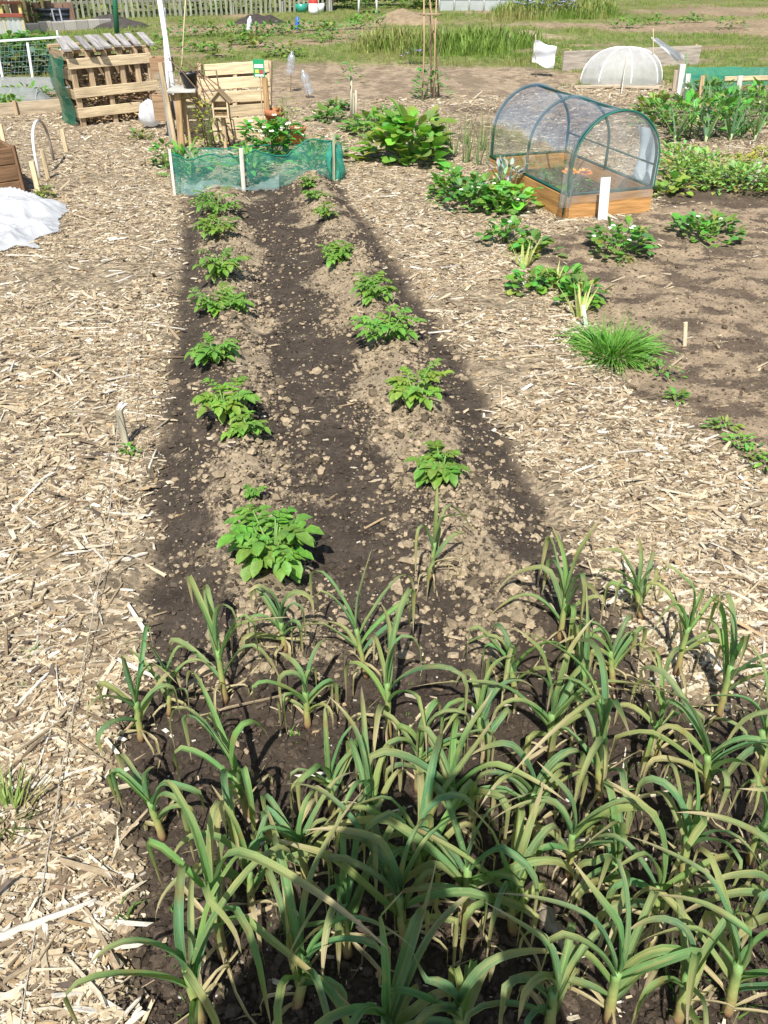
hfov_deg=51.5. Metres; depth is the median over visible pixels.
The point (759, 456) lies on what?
weed
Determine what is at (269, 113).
terracotta pot
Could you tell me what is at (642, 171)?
fleece sheet
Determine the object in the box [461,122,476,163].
onion plant
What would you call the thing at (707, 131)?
leek plant
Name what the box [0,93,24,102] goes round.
weed
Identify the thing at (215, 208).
potato plant
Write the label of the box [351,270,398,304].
potato plant
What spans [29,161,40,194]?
wooden stake
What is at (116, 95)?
wood store
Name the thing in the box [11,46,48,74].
cabbage plant
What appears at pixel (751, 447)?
weed
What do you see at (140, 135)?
weed
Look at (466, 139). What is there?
onion plant
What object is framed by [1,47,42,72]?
cabbage plant
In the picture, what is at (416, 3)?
boundary shrub
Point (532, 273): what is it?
strawberry plant
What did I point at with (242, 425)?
potato plant
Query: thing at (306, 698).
garlic plant
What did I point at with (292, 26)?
crop plant
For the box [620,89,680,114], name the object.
leafy plant
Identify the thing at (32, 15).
dark bush
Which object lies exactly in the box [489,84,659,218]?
cold frame
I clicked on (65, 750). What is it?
twine
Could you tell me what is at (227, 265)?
potato plant
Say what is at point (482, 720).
garlic plant
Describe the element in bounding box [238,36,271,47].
crop plant
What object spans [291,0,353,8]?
boundary shrub
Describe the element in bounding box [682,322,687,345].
wooden stake
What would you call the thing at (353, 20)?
crop plant
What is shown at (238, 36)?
crop plant
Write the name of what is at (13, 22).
garden hutch
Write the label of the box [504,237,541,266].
striped plant
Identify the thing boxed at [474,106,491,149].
onion plant
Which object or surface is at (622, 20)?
crop plant
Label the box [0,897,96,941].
splinter
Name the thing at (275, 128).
flowering bush
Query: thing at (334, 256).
potato plant
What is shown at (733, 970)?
garlic plant
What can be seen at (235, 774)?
garlic plant
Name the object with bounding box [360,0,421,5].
boundary shrub
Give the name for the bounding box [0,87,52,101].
tunnel
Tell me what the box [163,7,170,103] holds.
white pole
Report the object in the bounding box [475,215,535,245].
strawberry plant
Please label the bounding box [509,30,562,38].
straw heap
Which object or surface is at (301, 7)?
green tub
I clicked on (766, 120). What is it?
leek plant
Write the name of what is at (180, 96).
potting bench
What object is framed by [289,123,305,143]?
terracotta pot
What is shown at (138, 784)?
garlic plant
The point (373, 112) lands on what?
leafy clump
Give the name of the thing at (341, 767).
garlic plant
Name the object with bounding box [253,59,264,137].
seed packet sign
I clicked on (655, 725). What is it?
garlic plant
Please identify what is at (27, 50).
wire fence
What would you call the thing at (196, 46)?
crop plant
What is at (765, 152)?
golden herb
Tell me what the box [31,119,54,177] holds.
pipe hoop
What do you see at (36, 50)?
cabbage plant
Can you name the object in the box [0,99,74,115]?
edging board
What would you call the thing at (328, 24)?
crop plant
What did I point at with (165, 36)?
white pole
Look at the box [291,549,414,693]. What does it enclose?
garlic plant
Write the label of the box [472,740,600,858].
garlic plant
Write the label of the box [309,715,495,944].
garlic plant
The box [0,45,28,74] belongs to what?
cabbage plant
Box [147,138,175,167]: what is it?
weed clump
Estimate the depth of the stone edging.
18.50 m
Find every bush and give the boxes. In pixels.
[22,0,52,22]
[233,114,322,165]
[511,0,582,14]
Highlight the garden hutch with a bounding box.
[0,0,44,33]
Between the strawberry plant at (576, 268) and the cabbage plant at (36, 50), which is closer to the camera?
the strawberry plant at (576, 268)
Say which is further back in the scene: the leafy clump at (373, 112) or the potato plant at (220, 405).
the leafy clump at (373, 112)
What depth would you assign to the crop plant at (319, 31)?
16.11 m
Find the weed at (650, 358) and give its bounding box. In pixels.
[639,355,658,370]
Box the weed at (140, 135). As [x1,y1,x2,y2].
[126,127,154,139]
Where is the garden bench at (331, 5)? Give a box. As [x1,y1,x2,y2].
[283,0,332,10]
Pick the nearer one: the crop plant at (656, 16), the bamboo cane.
the bamboo cane
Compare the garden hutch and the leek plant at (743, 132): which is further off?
the garden hutch
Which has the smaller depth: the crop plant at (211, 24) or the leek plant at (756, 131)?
the leek plant at (756, 131)
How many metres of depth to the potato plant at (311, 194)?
5.99 m
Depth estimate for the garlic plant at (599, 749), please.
1.72 m
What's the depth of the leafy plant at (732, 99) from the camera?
8.17 m
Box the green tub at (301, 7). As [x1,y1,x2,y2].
[295,3,307,12]
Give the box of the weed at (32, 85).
[2,80,55,95]
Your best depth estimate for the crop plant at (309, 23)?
18.46 m
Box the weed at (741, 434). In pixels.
[720,431,755,446]
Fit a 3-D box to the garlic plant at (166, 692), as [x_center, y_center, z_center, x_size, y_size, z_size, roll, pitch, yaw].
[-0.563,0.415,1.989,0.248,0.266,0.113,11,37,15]
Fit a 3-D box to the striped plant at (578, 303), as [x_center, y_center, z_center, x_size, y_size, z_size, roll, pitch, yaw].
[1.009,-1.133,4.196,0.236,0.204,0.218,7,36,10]
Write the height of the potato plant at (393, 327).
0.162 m
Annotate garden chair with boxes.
[358,0,377,13]
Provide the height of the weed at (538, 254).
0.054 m
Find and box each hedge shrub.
[50,0,118,14]
[79,0,155,15]
[124,2,198,12]
[165,2,234,12]
[187,0,254,11]
[234,0,292,11]
[287,0,362,6]
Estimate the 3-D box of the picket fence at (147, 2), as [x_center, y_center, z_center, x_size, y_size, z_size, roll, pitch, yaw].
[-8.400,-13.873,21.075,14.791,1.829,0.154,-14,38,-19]
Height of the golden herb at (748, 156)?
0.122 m
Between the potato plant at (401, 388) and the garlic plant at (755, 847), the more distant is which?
the potato plant at (401, 388)
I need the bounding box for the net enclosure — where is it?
[168,134,345,194]
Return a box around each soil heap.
[92,14,149,28]
[235,14,284,23]
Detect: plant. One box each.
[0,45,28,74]
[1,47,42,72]
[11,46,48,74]
[28,47,65,71]
[63,844,304,1023]
[86,624,181,770]
[106,753,205,841]
[120,638,212,725]
[145,779,387,1023]
[149,27,195,49]
[155,786,332,963]
[156,138,219,177]
[167,15,216,36]
[168,575,287,709]
[169,670,272,867]
[181,39,211,51]
[184,332,240,365]
[188,21,228,35]
[188,282,254,316]
[189,185,242,219]
[191,375,260,423]
[192,214,241,238]
[192,247,253,281]
[196,39,236,55]
[217,21,247,34]
[217,504,324,582]
[220,143,276,177]
[221,410,270,440]
[226,33,246,44]
[233,790,412,1023]
[237,21,269,34]
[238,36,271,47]
[241,583,313,665]
[242,484,266,500]
[250,772,355,912]
[252,639,338,731]
[259,19,287,35]
[262,38,306,56]
[270,783,489,979]
[274,20,310,32]
[282,135,345,173]
[286,805,405,987]
[289,695,376,831]
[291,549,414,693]
[297,19,320,31]
[300,24,341,42]
[300,174,319,187]
[301,190,331,198]
[302,102,347,123]
[305,783,574,950]
[306,22,364,39]
[306,134,348,160]
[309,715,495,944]
[311,201,337,219]
[314,859,488,1023]
[316,95,349,110]
[317,20,339,29]
[317,239,354,267]
[327,686,401,900]
[336,109,379,130]
[341,587,467,788]
[342,13,375,28]
[348,304,427,341]
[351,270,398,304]
[357,8,389,27]
[367,691,564,860]
[369,103,398,119]
[373,699,495,795]
[383,779,560,1022]
[384,358,454,410]
[391,947,564,1023]
[404,440,470,489]
[415,482,474,600]
[415,617,677,781]
[425,166,484,201]
[433,172,513,211]
[440,655,532,784]
[445,120,467,155]
[458,107,477,143]
[461,110,501,165]
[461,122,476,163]
[462,185,526,217]
[463,623,569,718]
[463,902,617,1023]
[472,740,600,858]
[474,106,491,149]
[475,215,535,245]
[477,180,543,214]
[478,153,528,194]
[484,513,606,677]
[486,123,504,166]
[490,762,658,890]
[495,856,702,1023]
[501,627,674,857]
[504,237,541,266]
[505,263,557,295]
[507,228,567,257]
[536,260,566,287]
[536,263,588,290]
[536,778,663,976]
[553,273,614,307]
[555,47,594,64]
[555,282,597,317]
[555,614,657,695]
[558,168,591,192]
[559,584,594,745]
[583,780,746,973]
[584,215,658,259]
[592,535,663,619]
[608,665,767,833]
[610,13,642,28]
[614,647,704,776]
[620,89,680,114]
[622,868,752,1023]
[623,835,767,1017]
[629,95,693,126]
[630,729,764,917]
[635,556,734,714]
[642,11,675,25]
[652,171,696,195]
[654,88,730,141]
[657,152,726,186]
[658,139,707,167]
[658,145,750,184]
[660,100,695,141]
[663,588,767,744]
[664,208,746,247]
[670,158,767,194]
[673,73,741,102]
[675,811,767,970]
[679,11,706,21]
[685,85,753,136]
[687,85,761,115]
[689,160,767,191]
[691,73,718,121]
[695,81,749,141]
[698,627,767,808]
[702,775,767,867]
[711,83,767,125]
[715,15,749,27]
[719,87,757,140]
[724,157,767,191]
[726,82,767,138]
[740,93,767,139]
[742,76,767,111]
[752,83,767,124]
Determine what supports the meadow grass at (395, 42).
on the ground at (392, 80)
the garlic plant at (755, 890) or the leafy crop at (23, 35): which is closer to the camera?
the garlic plant at (755, 890)
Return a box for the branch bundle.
[162,40,234,146]
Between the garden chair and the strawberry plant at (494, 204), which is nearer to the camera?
the strawberry plant at (494, 204)
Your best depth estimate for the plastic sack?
8.43 m
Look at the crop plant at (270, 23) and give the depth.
17.36 m
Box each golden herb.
[719,151,767,163]
[746,144,767,157]
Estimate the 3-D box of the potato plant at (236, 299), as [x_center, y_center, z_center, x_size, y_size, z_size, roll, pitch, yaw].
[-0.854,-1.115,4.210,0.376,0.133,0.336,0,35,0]
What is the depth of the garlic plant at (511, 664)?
2.03 m
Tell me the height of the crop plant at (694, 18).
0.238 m
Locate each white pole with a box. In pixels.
[157,0,175,115]
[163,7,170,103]
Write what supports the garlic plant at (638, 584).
on the ground at (392, 80)
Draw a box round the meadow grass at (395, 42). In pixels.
[2,0,767,86]
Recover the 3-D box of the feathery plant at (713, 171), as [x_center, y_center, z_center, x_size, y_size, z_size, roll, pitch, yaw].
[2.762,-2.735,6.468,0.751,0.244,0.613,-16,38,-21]
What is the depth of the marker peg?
3.07 m
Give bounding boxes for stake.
[0,124,5,141]
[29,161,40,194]
[40,150,50,178]
[59,129,68,151]
[262,77,269,142]
[290,55,292,91]
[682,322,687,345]
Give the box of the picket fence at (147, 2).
[2,0,330,18]
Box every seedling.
[520,160,545,174]
[536,169,557,186]
[551,160,577,177]
[571,179,595,189]
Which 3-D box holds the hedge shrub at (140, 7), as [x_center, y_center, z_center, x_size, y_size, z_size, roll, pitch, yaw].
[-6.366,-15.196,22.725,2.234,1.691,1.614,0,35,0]
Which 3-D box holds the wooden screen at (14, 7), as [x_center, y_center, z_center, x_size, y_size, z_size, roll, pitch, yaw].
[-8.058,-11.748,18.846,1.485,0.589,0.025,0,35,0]
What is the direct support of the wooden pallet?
on the ground at (392, 80)
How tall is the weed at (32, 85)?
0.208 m
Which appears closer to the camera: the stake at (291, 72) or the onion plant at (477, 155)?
the onion plant at (477, 155)
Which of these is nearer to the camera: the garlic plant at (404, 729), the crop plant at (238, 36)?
the garlic plant at (404, 729)
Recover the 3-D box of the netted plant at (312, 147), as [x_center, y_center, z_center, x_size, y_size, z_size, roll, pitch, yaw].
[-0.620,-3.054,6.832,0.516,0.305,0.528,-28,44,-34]
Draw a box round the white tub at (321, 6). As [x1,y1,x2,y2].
[318,3,324,12]
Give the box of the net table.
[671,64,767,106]
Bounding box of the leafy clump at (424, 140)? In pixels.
[343,97,456,168]
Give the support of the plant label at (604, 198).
on the ground at (392, 80)
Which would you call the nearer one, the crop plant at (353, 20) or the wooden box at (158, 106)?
the wooden box at (158, 106)
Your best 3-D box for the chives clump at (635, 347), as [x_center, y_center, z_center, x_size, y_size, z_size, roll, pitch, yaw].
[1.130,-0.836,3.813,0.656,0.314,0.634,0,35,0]
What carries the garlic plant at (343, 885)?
on the ground at (392, 80)
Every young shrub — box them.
[185,97,234,149]
[274,89,302,139]
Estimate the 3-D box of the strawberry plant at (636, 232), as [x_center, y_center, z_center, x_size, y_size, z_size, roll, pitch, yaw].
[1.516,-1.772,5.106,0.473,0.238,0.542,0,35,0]
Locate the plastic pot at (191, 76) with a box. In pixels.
[179,71,197,88]
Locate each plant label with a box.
[581,305,587,325]
[598,177,610,219]
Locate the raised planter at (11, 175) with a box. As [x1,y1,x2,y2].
[0,139,25,190]
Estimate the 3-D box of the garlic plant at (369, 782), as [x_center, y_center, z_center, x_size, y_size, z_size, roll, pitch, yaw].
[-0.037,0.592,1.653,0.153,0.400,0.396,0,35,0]
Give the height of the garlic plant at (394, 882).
0.363 m
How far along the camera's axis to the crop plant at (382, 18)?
18.89 m
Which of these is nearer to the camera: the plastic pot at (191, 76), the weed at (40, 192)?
the weed at (40, 192)
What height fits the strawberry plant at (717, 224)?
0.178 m
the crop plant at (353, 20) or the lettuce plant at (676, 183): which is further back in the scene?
the crop plant at (353, 20)
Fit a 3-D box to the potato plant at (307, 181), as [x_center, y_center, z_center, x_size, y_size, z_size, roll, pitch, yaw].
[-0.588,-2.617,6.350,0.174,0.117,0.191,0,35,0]
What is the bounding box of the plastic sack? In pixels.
[138,99,160,126]
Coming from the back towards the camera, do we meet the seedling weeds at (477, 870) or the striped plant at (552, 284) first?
the striped plant at (552, 284)
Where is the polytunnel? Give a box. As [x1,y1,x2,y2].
[435,0,529,10]
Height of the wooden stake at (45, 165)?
0.280 m
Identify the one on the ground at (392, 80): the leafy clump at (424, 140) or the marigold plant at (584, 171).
the leafy clump at (424, 140)
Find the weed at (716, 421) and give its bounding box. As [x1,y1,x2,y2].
[701,414,745,434]
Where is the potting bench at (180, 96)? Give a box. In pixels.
[158,62,202,147]
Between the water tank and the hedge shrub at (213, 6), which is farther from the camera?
the hedge shrub at (213, 6)
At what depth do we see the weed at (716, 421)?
3.26 m
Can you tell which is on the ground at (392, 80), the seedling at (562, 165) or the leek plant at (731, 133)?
the leek plant at (731, 133)
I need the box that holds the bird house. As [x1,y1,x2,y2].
[208,88,232,151]
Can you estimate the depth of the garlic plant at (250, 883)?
1.56 m
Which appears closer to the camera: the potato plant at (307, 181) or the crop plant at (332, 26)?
the potato plant at (307, 181)
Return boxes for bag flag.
[532,34,556,76]
[651,28,683,61]
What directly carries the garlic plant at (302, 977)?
on the ground at (392, 80)
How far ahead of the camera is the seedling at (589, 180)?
6.15 m
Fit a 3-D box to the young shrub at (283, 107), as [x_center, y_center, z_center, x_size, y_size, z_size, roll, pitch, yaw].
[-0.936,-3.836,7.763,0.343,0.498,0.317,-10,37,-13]
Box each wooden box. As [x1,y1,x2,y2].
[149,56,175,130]
[151,91,175,135]
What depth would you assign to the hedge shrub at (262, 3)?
23.97 m
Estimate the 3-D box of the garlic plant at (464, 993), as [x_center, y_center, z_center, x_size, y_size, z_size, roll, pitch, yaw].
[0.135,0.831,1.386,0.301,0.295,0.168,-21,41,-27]
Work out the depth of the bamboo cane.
7.65 m
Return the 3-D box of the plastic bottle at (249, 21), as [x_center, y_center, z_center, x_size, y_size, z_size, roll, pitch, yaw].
[-3.038,-10.956,17.934,0.150,0.366,0.107,0,35,0]
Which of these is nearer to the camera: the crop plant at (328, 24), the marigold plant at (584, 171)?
the marigold plant at (584, 171)
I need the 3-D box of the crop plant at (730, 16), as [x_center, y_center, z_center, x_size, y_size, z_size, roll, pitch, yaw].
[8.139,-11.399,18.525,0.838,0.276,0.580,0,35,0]
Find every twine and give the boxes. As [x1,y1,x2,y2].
[19,416,118,1023]
[120,224,158,407]
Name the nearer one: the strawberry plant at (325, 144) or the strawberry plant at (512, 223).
the strawberry plant at (512, 223)
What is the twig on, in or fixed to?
on the wood chip mulch
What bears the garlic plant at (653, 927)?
on the ground at (392, 80)
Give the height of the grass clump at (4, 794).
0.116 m
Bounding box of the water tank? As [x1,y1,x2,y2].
[34,7,76,21]
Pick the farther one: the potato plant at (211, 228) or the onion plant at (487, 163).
the onion plant at (487, 163)
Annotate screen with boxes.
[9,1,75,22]
[49,54,75,125]
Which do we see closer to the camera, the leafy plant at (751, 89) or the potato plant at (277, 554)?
the potato plant at (277, 554)
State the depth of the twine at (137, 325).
3.91 m
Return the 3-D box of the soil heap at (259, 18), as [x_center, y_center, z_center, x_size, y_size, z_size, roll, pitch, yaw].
[-3.186,-12.603,20.358,1.400,0.236,0.980,0,35,0]
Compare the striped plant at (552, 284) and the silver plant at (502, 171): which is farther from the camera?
the silver plant at (502, 171)
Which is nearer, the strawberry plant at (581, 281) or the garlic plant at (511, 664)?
the garlic plant at (511, 664)
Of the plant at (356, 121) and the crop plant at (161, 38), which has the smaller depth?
the plant at (356, 121)
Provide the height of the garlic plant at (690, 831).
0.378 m
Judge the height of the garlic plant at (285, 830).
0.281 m
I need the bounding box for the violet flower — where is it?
[399,47,428,63]
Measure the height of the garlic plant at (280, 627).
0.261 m
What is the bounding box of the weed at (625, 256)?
[614,254,637,266]
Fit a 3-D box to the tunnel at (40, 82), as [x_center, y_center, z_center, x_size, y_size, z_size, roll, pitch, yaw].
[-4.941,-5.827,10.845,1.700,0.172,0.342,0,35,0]
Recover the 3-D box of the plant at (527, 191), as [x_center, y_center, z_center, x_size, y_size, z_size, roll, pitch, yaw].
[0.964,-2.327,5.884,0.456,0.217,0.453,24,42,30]
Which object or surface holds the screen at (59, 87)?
attached to the wood store
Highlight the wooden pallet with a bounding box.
[183,60,272,142]
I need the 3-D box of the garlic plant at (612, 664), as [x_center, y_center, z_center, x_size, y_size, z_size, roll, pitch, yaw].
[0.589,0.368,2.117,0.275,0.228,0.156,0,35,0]
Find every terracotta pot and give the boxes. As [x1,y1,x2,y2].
[264,107,282,140]
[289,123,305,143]
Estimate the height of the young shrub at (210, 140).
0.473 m
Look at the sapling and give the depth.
8.73 m
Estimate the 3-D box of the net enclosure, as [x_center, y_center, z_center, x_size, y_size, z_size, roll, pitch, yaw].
[-1.043,-2.963,6.682,1.475,0.411,1.089,-8,36,-11]
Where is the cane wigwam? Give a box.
[408,0,454,100]
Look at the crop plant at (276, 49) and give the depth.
13.69 m
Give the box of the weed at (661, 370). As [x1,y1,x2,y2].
[634,359,688,380]
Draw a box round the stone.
[537,903,563,949]
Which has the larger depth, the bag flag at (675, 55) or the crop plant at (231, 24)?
the crop plant at (231, 24)
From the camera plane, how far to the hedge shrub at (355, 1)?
24.27 m
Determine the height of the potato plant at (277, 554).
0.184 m
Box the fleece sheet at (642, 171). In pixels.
[632,124,657,183]
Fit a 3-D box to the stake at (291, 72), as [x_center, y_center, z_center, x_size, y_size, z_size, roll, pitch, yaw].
[-1.238,-5.853,10.629,0.129,0.521,0.102,0,35,0]
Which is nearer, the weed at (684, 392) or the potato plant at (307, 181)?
the weed at (684, 392)
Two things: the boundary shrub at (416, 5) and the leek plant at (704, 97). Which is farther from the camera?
the boundary shrub at (416, 5)
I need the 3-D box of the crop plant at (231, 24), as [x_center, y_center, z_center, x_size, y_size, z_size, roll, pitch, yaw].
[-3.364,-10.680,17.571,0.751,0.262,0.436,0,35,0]
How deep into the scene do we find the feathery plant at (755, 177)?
6.38 m
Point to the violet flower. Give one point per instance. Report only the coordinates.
(417, 50)
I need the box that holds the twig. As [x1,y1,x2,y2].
[49,884,114,890]
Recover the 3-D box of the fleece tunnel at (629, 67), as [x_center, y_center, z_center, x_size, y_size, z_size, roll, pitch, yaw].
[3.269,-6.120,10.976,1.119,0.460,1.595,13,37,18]
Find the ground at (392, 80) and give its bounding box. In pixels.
[0,0,767,1023]
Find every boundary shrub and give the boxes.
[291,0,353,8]
[319,0,383,7]
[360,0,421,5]
[378,0,435,8]
[399,0,435,6]
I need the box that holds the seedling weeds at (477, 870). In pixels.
[11,430,767,1022]
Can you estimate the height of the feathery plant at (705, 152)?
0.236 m
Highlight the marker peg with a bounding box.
[115,402,128,445]
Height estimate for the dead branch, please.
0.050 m
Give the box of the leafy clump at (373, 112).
[341,105,414,138]
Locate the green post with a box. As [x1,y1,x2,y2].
[112,0,119,33]
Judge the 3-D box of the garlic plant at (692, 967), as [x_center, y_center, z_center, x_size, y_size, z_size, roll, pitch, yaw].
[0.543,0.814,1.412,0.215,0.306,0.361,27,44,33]
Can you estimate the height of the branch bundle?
0.889 m
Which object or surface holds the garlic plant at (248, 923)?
on the ground at (392, 80)
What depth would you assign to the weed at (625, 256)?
4.96 m
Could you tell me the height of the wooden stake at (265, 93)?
0.618 m
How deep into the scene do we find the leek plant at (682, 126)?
7.92 m
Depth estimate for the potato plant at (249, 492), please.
2.76 m
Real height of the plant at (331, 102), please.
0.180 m
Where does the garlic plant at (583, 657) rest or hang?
on the ground at (392, 80)
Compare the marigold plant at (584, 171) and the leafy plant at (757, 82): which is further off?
the leafy plant at (757, 82)
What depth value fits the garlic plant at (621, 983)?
1.36 m
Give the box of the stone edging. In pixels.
[25,19,110,31]
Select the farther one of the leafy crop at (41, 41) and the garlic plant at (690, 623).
the leafy crop at (41, 41)
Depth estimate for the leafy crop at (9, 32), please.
13.41 m
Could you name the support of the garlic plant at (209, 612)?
on the ground at (392, 80)
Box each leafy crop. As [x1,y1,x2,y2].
[0,30,27,52]
[0,36,26,59]
[8,30,42,51]
[13,30,52,56]
[27,27,60,48]
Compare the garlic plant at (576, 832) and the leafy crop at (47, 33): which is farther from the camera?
the leafy crop at (47, 33)
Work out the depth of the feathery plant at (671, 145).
7.09 m
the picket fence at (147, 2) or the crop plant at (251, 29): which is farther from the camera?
the picket fence at (147, 2)
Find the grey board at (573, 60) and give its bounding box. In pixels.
[561,44,701,70]
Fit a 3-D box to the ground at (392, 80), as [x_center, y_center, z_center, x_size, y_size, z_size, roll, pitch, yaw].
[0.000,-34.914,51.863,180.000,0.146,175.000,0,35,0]
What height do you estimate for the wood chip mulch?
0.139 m
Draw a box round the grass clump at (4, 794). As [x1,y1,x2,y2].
[0,752,57,842]
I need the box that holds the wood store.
[47,32,157,126]
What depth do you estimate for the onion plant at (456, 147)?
7.37 m
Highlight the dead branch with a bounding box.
[551,829,611,855]
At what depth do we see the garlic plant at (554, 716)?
1.85 m
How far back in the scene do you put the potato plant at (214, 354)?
3.64 m
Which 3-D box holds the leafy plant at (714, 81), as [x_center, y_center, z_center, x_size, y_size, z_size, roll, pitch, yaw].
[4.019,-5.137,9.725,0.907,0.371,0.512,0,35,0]
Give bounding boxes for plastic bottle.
[246,16,251,30]
[295,16,299,29]
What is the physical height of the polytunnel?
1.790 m
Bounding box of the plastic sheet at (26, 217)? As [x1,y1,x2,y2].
[0,186,67,250]
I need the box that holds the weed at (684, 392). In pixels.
[660,385,690,405]
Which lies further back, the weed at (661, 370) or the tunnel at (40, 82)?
the tunnel at (40, 82)
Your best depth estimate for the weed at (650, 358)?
3.75 m
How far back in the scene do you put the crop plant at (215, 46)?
13.93 m
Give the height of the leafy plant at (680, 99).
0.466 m
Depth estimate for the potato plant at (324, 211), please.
5.50 m
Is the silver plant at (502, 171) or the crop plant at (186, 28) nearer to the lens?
the silver plant at (502, 171)
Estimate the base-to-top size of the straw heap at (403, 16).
0.362 m
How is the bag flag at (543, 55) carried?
on the ground at (392, 80)
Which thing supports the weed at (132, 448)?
on the ground at (392, 80)
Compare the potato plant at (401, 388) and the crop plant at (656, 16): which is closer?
the potato plant at (401, 388)
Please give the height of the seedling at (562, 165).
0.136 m
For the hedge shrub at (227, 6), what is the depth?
23.81 m
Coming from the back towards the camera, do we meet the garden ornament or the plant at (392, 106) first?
the garden ornament
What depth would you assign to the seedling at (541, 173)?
6.29 m
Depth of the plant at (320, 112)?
8.85 m
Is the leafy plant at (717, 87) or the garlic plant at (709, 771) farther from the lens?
the leafy plant at (717, 87)
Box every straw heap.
[370,8,442,25]
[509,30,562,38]
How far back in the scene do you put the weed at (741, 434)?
3.15 m
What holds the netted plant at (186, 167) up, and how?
on the ground at (392, 80)
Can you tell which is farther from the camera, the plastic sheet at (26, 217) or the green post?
the green post
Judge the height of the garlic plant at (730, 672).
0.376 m
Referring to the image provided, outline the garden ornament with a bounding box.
[308,0,318,14]
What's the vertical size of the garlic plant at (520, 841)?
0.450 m
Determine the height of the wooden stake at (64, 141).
0.249 m
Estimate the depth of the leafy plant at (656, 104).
8.61 m
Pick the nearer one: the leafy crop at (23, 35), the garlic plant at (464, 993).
the garlic plant at (464, 993)
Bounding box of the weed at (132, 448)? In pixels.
[119,441,141,456]
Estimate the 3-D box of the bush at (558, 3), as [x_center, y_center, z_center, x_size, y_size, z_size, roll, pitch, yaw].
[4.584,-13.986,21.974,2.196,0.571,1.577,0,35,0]
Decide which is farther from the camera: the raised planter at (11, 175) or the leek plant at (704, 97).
the leek plant at (704, 97)
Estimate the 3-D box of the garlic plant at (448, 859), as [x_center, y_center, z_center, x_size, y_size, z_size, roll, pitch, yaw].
[0.112,0.654,1.561,0.508,0.406,0.193,15,38,20]
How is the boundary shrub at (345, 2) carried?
on the ground at (392, 80)
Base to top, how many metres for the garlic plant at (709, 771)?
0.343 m
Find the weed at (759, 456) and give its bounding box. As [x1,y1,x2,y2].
[745,453,767,470]
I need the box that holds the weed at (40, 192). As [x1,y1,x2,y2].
[32,185,56,197]
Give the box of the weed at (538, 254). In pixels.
[524,246,541,259]
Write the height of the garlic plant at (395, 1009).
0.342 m
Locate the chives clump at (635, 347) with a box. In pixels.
[552,305,677,381]
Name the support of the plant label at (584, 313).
on the ground at (392, 80)
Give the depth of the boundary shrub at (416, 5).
24.94 m
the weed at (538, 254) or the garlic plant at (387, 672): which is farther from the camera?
the weed at (538, 254)
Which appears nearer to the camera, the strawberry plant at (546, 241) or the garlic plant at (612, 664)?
the garlic plant at (612, 664)
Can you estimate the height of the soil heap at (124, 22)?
0.298 m
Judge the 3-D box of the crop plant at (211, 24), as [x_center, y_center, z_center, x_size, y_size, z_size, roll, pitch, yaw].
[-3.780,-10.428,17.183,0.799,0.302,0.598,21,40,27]
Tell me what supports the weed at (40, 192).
on the ground at (392, 80)
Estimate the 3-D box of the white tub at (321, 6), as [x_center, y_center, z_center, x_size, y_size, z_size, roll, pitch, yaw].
[-1.940,-14.911,23.560,0.380,0.220,0.380,0,35,0]
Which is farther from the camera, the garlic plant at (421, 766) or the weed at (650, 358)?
the weed at (650, 358)
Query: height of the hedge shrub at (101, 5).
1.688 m
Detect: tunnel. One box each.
[0,77,69,91]
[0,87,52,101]
[573,46,662,93]
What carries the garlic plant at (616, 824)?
on the ground at (392, 80)
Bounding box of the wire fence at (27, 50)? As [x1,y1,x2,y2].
[0,30,61,76]
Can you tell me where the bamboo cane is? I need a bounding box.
[177,0,185,137]
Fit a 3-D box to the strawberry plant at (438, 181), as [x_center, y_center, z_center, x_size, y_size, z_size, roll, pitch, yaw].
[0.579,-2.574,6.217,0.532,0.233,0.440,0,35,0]
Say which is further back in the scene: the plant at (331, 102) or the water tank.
the water tank
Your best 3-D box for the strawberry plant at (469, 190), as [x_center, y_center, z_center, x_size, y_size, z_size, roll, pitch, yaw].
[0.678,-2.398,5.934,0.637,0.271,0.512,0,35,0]
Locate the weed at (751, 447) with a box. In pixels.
[735,442,767,458]
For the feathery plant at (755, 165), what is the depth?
6.36 m
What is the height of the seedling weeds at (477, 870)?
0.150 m
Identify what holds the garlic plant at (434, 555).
on the ground at (392, 80)
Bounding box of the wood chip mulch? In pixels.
[0,77,767,1023]
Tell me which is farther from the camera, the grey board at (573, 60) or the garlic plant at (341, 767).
the grey board at (573, 60)
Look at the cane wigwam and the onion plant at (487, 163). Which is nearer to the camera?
the onion plant at (487, 163)
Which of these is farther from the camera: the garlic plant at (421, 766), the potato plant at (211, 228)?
the potato plant at (211, 228)
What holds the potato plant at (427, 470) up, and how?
on the ground at (392, 80)
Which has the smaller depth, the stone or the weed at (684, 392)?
the stone
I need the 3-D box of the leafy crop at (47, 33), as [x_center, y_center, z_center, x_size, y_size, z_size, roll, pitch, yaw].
[-5.883,-8.141,13.827,0.662,0.477,0.638,-17,39,-22]
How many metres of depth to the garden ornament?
22.27 m
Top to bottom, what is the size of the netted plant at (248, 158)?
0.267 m
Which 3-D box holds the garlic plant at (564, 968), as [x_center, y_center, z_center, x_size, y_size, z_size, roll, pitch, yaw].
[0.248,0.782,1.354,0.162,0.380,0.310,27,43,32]
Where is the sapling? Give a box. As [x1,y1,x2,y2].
[336,60,366,121]

